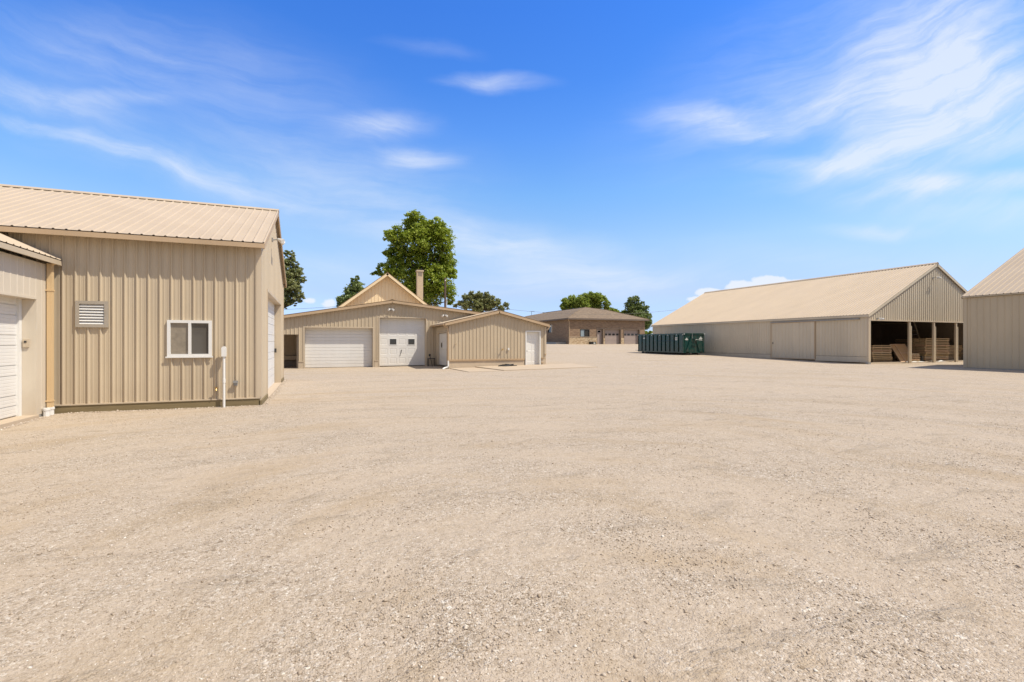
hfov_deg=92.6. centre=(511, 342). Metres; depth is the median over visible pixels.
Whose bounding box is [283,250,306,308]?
drooping tree
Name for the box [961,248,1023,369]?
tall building
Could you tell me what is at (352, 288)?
tree
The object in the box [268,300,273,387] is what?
garage door
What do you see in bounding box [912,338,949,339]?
wooden pallet
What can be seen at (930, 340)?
wooden pallet
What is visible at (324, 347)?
garage door
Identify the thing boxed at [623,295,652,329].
background tree
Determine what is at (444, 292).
utility pole
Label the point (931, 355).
wooden pallet
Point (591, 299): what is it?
shade tree
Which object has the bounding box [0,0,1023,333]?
sky
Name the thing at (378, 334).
garage
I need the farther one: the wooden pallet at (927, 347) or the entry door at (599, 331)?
the entry door at (599, 331)
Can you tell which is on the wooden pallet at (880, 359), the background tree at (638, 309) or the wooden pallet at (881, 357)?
the wooden pallet at (881, 357)
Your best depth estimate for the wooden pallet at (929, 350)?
37.79 m
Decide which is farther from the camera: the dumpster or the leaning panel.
the dumpster
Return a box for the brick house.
[525,307,649,343]
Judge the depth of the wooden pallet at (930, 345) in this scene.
37.77 m
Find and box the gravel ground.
[0,344,1023,681]
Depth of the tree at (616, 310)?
96.18 m
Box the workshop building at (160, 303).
[0,184,286,413]
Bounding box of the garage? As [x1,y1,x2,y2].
[284,299,481,368]
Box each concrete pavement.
[450,367,501,371]
[475,363,595,370]
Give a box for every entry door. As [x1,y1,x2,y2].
[439,333,446,365]
[527,332,537,364]
[597,329,601,343]
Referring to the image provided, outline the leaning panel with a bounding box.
[889,344,914,361]
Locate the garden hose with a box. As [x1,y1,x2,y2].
[498,364,516,365]
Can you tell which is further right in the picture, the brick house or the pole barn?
the pole barn
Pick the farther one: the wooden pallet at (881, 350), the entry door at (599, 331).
the entry door at (599, 331)
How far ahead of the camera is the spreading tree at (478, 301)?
51.69 m
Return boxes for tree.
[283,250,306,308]
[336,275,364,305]
[370,209,458,305]
[453,290,509,311]
[560,291,610,309]
[610,307,625,313]
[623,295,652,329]
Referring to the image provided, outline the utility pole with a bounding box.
[444,278,445,306]
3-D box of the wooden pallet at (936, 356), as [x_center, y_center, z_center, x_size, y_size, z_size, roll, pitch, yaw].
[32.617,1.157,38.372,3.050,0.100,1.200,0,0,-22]
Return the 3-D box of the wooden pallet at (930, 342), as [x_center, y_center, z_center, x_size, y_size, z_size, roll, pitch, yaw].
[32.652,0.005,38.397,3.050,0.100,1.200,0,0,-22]
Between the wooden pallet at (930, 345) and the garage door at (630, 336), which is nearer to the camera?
the wooden pallet at (930, 345)
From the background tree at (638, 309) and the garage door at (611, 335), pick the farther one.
the background tree at (638, 309)
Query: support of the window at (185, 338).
in the workshop building at (160, 303)
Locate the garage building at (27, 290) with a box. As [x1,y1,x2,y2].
[0,233,61,427]
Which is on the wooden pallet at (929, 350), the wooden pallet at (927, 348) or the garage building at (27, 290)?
the wooden pallet at (927, 348)
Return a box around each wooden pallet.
[871,350,891,351]
[871,355,891,356]
[871,357,892,358]
[871,359,891,360]
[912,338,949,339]
[912,340,948,340]
[912,342,948,342]
[912,343,948,344]
[912,345,949,345]
[912,346,946,347]
[912,348,949,349]
[912,350,947,350]
[912,351,949,352]
[913,353,949,354]
[920,354,948,355]
[922,356,948,357]
[923,359,949,360]
[930,348,962,349]
[938,354,962,355]
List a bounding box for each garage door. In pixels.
[0,296,15,418]
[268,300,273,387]
[305,328,371,367]
[605,329,618,343]
[624,329,637,343]
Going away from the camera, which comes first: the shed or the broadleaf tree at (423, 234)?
the shed
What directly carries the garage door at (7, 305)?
in the garage building at (27, 290)
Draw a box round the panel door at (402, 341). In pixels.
[380,318,424,365]
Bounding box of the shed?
[430,309,550,368]
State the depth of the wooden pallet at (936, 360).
38.22 m
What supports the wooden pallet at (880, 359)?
on the wooden pallet
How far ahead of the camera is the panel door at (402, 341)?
32.43 m
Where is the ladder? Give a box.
[907,322,920,346]
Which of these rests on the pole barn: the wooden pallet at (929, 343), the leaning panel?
the leaning panel
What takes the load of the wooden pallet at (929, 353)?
on the wooden pallet at (931, 355)
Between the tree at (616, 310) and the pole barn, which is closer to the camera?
the pole barn
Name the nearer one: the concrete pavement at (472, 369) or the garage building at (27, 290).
the garage building at (27, 290)
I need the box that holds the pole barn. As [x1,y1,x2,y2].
[651,262,966,363]
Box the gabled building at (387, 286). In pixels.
[338,270,427,318]
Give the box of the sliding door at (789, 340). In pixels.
[771,321,815,359]
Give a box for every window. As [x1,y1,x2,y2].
[165,320,212,357]
[580,329,589,336]
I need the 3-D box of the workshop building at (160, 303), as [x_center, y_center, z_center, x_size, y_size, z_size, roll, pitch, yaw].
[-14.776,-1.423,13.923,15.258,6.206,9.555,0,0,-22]
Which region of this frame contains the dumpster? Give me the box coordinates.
[638,333,704,354]
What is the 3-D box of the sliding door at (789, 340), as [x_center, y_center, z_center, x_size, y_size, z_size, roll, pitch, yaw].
[21.850,-0.130,38.212,0.100,2.860,3.850,0,0,-22]
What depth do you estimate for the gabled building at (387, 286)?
37.10 m
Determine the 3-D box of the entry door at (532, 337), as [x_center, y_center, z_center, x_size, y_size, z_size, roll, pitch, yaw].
[1.287,0.410,31.939,0.930,2.140,0.060,0,0,-22]
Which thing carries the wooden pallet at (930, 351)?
on the wooden pallet at (929, 353)
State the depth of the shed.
30.87 m
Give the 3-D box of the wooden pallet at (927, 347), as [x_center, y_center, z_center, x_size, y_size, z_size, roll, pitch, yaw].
[32.594,0.389,38.397,3.050,0.100,1.200,0,0,-22]
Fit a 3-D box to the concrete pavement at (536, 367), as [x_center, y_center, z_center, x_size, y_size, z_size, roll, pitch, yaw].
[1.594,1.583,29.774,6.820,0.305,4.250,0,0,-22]
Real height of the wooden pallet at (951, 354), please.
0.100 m
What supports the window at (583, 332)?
in the brick house
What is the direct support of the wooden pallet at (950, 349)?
on the wooden pallet
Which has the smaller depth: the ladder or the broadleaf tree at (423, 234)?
the ladder
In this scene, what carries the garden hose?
on the concrete pavement at (536, 367)
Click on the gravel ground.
(620, 372)
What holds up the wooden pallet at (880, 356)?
on the wooden pallet at (881, 357)
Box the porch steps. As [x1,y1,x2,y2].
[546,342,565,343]
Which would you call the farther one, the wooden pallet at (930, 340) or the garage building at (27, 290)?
the wooden pallet at (930, 340)

